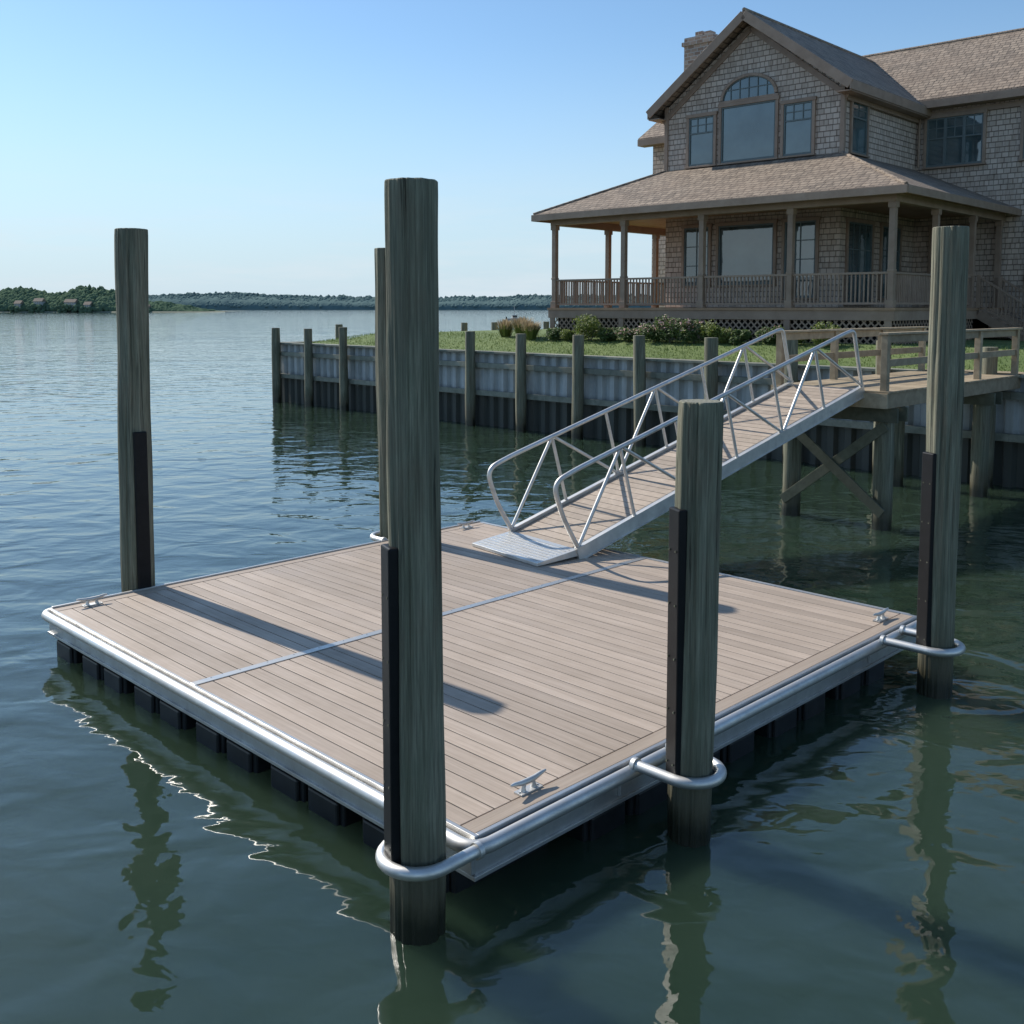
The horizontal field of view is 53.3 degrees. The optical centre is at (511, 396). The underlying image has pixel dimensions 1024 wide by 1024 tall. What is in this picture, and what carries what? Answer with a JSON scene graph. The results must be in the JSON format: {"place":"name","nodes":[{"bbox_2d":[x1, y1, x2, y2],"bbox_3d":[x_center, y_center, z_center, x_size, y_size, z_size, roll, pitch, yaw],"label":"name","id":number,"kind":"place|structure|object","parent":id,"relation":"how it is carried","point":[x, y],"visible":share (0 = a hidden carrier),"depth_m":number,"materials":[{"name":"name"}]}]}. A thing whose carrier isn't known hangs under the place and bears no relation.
{"place":"outdoors","nodes":[
{"label":"outdoors","id":0,"kind":"place"},
{"bbox_2d":[0,311,224,311],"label":"shore ground","id":1,"kind":"structure","parent":0,"point":[115,311],"depth_m":892.62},
{"bbox_2d":[8,305,21,311],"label":"distant trees","id":2,"kind":"object","parent":1,"relation":"on","point":[11,308],"visible":0.91,"depth_m":889.60,"materials":[{"name":"green plant"}]},
{"bbox_2d":[13,300,23,307],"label":"shore house","id":3,"kind":"structure","parent":1,"relation":"on","point":[19,303],"depth_m":895.14,"materials":[{"name":"white paint"}]},
{"bbox_2d":[26,303,44,311],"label":"distant trees","id":4,"kind":"object","parent":1,"relation":"on","point":[32,307],"visible":0.96,"depth_m":889.22,"materials":[{"name":"green plant"}]},
{"bbox_2d":[33,298,45,309],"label":"shore house","id":5,"kind":"structure","parent":1,"relation":"on","point":[38,301],"depth_m":894.57,"materials":[{"name":"white paint"}]},
{"bbox_2d":[57,303,77,311],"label":"distant trees","id":6,"kind":"object","parent":1,"relation":"on","point":[66,307],"visible":0.94,"depth_m":890.23,"materials":[{"name":"green plant"}]},
{"bbox_2d":[64,299,77,306],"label":"shore house","id":7,"kind":"structure","parent":1,"relation":"on","point":[72,302],"depth_m":894.52,"materials":[{"name":"white paint"}]},
{"bbox_2d":[78,306,91,311],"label":"distant trees","id":8,"kind":"object","parent":1,"relation":"on","point":[84,309],"visible":0.83,"depth_m":889.91,"materials":[{"name":"green plant"}]},
{"bbox_2d":[83,302,92,306],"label":"shore house","id":9,"kind":"structure","parent":1,"relation":"on","point":[86,304],"depth_m":895.42,"materials":[{"name":"white paint"}]},
{"bbox_2d":[0,284,225,311],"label":"distant trees","id":10,"kind":"object","parent":1,"relation":"on","point":[101,298],"visible":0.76,"depth_m":907.86,"materials":[{"name":"green plant"}]},
{"bbox_2d":[149,291,650,309],"bbox_3d":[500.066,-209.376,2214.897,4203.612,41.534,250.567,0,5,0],"label":"hills","id":11,"kind":"structure","parent":0,"point":[228,300],"depth_m":2112.75,"materials":[{"name":"green plant"}]},
{"bbox_2d":[0,310,1023,1023],"bbox_3d":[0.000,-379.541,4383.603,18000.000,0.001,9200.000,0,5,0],"label":"water","id":12,"kind":"structure","parent":0,"point":[858,858],"depth_m":8.06,"materials":[{"name":"blue liquid"}]},
{"bbox_2d":[114,228,154,591],"bbox_3d":[-4.653,1.656,12.637,0.477,7.398,0.420,0,5,0],"label":"wooden piling","id":13,"kind":"object","parent":12,"relation":"in","point":[135,471],"visible":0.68,"depth_m":12.37,"materials":[{"name":"brown wood"}]},
{"bbox_2d":[374,248,387,538],"bbox_3d":[-1.816,1.446,15.434,0.457,7.328,0.394,0,5,0],"label":"wooden piling","id":14,"kind":"object","parent":12,"relation":"in","point":[380,331],"visible":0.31,"depth_m":15.13,"materials":[{"name":"brown wood"}]},
{"bbox_2d":[381,177,445,945],"bbox_3d":[-0.612,2.295,6.421,0.392,7.208,0.366,0,5,0],"label":"wooden piling","id":15,"kind":"object","parent":12,"relation":"in","point":[414,783],"visible":0.86,"depth_m":6.19,"materials":[{"name":"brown wood"}]},
{"bbox_2d":[41,520,965,893],"bbox_3d":[-0.467,2.848,11.316,7.549,0.952,8.524,-5,7,-45],"label":"floating dock","id":16,"kind":"object","parent":12,"relation":"on","point":[555,694],"visible":0.8,"depth_m":9.83,"materials":[{"name":"wood"}]},
{"bbox_2d":[472,328,864,566],"bbox_3d":[2.816,0.507,16.350,7.439,3.114,1.580,-4,6,-38],"label":"gangway","id":17,"kind":"object","parent":16,"relation":"on","point":[624,500],"visible":0.88,"depth_m":15.90,"materials":[{"name":"metal"}]},
{"bbox_2d":[506,306,522,319],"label":"motorboat","id":18,"kind":"object","parent":12,"relation":"on","point":[514,316],"visible":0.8,"depth_m":328.35,"materials":[{"name":"white paint"}]},
{"bbox_2d":[271,321,998,487],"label":"bulkhead piles","id":19,"kind":"object","parent":12,"relation":"in","point":[989,366],"visible":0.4,"depth_m":32.33,"materials":[{"name":"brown wood"}]},
{"bbox_2d":[280,344,1023,487],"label":"sheet piles","id":20,"kind":"object","parent":12,"relation":"in","point":[554,417],"visible":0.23,"depth_m":30.73,"materials":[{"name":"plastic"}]},
{"bbox_2d":[280,341,1023,442],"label":"cap and wales","id":21,"kind":"object","parent":20,"relation":"on","point":[1008,437],"visible":0.37,"depth_m":30.35,"materials":[{"name":"wood"}]},
{"bbox_2d":[666,399,723,847],"bbox_3d":[1.335,2.906,7.645,0.379,5.778,0.353,0,5,0],"label":"wooden piling","id":22,"kind":"object","parent":12,"relation":"in","point":[693,569],"visible":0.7,"depth_m":7.41,"materials":[{"name":"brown wood"}]},
{"bbox_2d":[771,326,1023,530],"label":"wooden pier","id":23,"kind":"structure","parent":12,"relation":"in","point":[888,396],"depth_m":19.39,"materials":[{"name":"brown wood"}]},
{"bbox_2d":[916,226,968,698],"bbox_3d":[4.348,1.925,10.425,0.394,7.248,0.355,0,5,0],"label":"wooden piling","id":24,"kind":"object","parent":12,"relation":"in","point":[940,509],"visible":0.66,"depth_m":10.20,"materials":[{"name":"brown wood"}]},
{"bbox_2d":[0,0,1023,297],"label":"sky","id":25,"kind":"structure","parent":0,"point":[255,144],"materials":[{"name":"blue"}]},
{"bbox_2d":[298,329,1023,371],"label":"lawn","id":26,"kind":"structure","parent":0,"point":[991,342],"depth_m":31.29,"materials":[{"name":"green plant"}]},
{"bbox_2d":[495,319,513,336],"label":"ornamental grass","id":27,"kind":"object","parent":26,"relation":"on","point":[505,328],"depth_m":37.59,"materials":[{"name":"yellow plant"}]},
{"bbox_2d":[511,316,534,334],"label":"ornamental grass","id":28,"kind":"object","parent":26,"relation":"on","point":[516,324],"depth_m":36.73,"materials":[{"name":"yellow plant"}]},
{"bbox_2d":[520,321,543,339],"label":"ornamental grass","id":29,"kind":"object","parent":26,"relation":"on","point":[530,329],"depth_m":36.05,"materials":[{"name":"yellow plant"}]},
{"bbox_2d":[546,327,560,340],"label":"shrub","id":30,"kind":"object","parent":26,"relation":"on","point":[552,333],"visible":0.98,"depth_m":35.40,"materials":[{"name":"green plant"}]},
{"bbox_2d":[559,329,575,340],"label":"shrub","id":31,"kind":"object","parent":26,"relation":"on","point":[566,334],"visible":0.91,"depth_m":34.87,"materials":[{"name":"green plant"}]},
{"bbox_2d":[572,313,602,340],"bbox_3d":[2.570,-2.298,34.400,1.114,1.054,1.266,0,5,0],"label":"shrub","id":32,"kind":"object","parent":26,"relation":"on","point":[592,326],"visible":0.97,"depth_m":34.26,"materials":[{"name":"green plant"}]},
{"bbox_2d":[598,327,617,341],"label":"shrub","id":33,"kind":"object","parent":26,"relation":"on","point":[607,334],"visible":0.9,"depth_m":33.83,"materials":[{"name":"green plant"}]},
{"bbox_2d":[613,326,639,341],"bbox_3d":[3.789,-2.007,33.342,1.015,0.661,1.077,0,5,0],"label":"flowering shrub","id":34,"kind":"object","parent":26,"relation":"on","point":[626,334],"visible":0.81,"depth_m":33.13,"materials":[{"name":"green plant"}]},
{"bbox_2d":[636,323,666,341],"bbox_3d":[4.461,-2.001,32.699,0.988,0.760,0.959,0,5,0],"label":"flowering shrub","id":35,"kind":"object","parent":26,"relation":"on","point":[648,331],"visible":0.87,"depth_m":32.50,"materials":[{"name":"green plant"}]},
{"bbox_2d":[652,314,681,342],"bbox_3d":[4.967,-2.100,32.156,1.089,1.051,1.155,0,5,0],"label":"flowering shrub","id":36,"kind":"object","parent":26,"relation":"on","point":[663,327],"visible":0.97,"depth_m":32.08,"materials":[{"name":"green plant"}]},
{"bbox_2d":[676,318,705,343],"bbox_3d":[5.625,-1.988,31.649,1.002,0.916,0.818,2,5,21],"label":"flowering shrub","id":37,"kind":"object","parent":26,"relation":"on","point":[689,330],"visible":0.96,"depth_m":31.54,"materials":[{"name":"green plant"}]},
{"bbox_2d":[700,319,731,343],"bbox_3d":[6.243,-1.933,31.091,1.012,0.904,0.995,0,5,0],"label":"shrub","id":38,"kind":"object","parent":26,"relation":"on","point":[717,331],"visible":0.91,"depth_m":30.93,"materials":[{"name":"green plant"}]},
{"bbox_2d":[728,328,752,344],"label":"shrub","id":39,"kind":"object","parent":26,"relation":"on","point":[739,336],"visible":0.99,"depth_m":30.41,"materials":[{"name":"green plant"}]},
{"bbox_2d":[555,318,972,344],"bbox_3d":[8.102,-2.298,34.700,12.438,0.763,6.288,5,7,43],"label":"lattice skirt","id":40,"kind":"object","parent":26,"relation":"on","point":[836,323],"visible":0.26,"depth_m":30.87,"materials":[{"name":"brown wood"}]},
{"bbox_2d":[754,325,784,344],"bbox_3d":[7.655,-1.754,29.987,0.804,0.741,0.919,-3,6,-34],"label":"flowering shrub","id":41,"kind":"object","parent":26,"relation":"on","point":[770,340],"visible":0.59,"depth_m":29.90,"materials":[{"name":"green plant"}]},
{"bbox_2d":[558,318,988,343],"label":"crawlspace boards","id":42,"kind":"object","parent":26,"relation":"on","point":[977,324],"visible":0.02,"depth_m":31.53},
{"bbox_2d":[531,10,1023,340],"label":"trim and posts","id":43,"kind":"structure","parent":26,"relation":"on","point":[869,97],"depth_m":33.19,"materials":[{"name":"brown wood"}]},
{"bbox_2d":[684,76,1023,301],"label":"window sashes","id":44,"kind":"object","parent":43,"relation":"attached to","point":[963,135],"depth_m":34.59,"materials":[{"name":"grey wood"}]},
{"bbox_2d":[685,77,981,301],"bbox_3d":[10.454,-7.097,36.081,16.000,7.590,5.916,5,7,43],"label":"window glass","id":45,"kind":"object","parent":44,"relation":"in","point":[748,131],"visible":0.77,"depth_m":34.34,"materials":[{"name":"grey glass"}]},
{"bbox_2d":[797,329,807,343],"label":"shrub","id":46,"kind":"object","parent":26,"relation":"on","point":[801,341],"visible":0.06,"depth_m":29.23,"materials":[{"name":"green plant"}]},
{"bbox_2d":[810,321,840,345],"bbox_3d":[8.778,-1.714,28.640,0.934,0.896,1.069,0,5,0],"label":"shrub","id":47,"kind":"object","parent":26,"relation":"on","point":[820,326],"visible":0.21,"depth_m":28.55,"materials":[{"name":"green plant"}]},
{"bbox_2d":[652,24,1023,337],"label":"walls","id":48,"kind":"structure","parent":26,"relation":"on","point":[997,176],"depth_m":34.46,"materials":[{"name":"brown wood"}]},
{"bbox_2d":[533,7,1023,214],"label":"roof","id":49,"kind":"structure","parent":48,"relation":"on","point":[990,62],"depth_m":34.73,"materials":[{"name":"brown wood"}]},
{"bbox_2d":[682,30,717,70],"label":"chimney","id":50,"kind":"object","parent":49,"relation":"on","point":[697,44],"visible":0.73,"depth_m":43.00,"materials":[{"name":"brick"}]},
{"bbox_2d":[550,193,1007,228],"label":"porch ceiling","id":51,"kind":"structure","parent":49,"relation":"attached to","point":[909,211],"depth_m":33.88,"materials":[{"name":"brown wood"}]},
{"bbox_2d":[976,275,1023,340],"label":"stairs","id":52,"kind":"structure","parent":26,"relation":"on","point":[1002,319],"depth_m":32.64,"materials":[{"name":"wood"}]},
{"bbox_2d":[547,308,1003,310],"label":"porch floor","id":53,"kind":"structure","parent":0,"point":[864,309],"depth_m":30.82,"materials":[{"name":"brown wood"}]},
{"bbox_2d":[556,272,971,305],"bbox_3d":[8.941,-3.655,35.526,12.340,0.910,8.655,5,7,43],"label":"porch railing","id":54,"kind":"object","parent":53,"relation":"on","point":[912,288],"visible":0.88,"depth_m":31.45,"materials":[{"name":"brown wood"}]}
]}

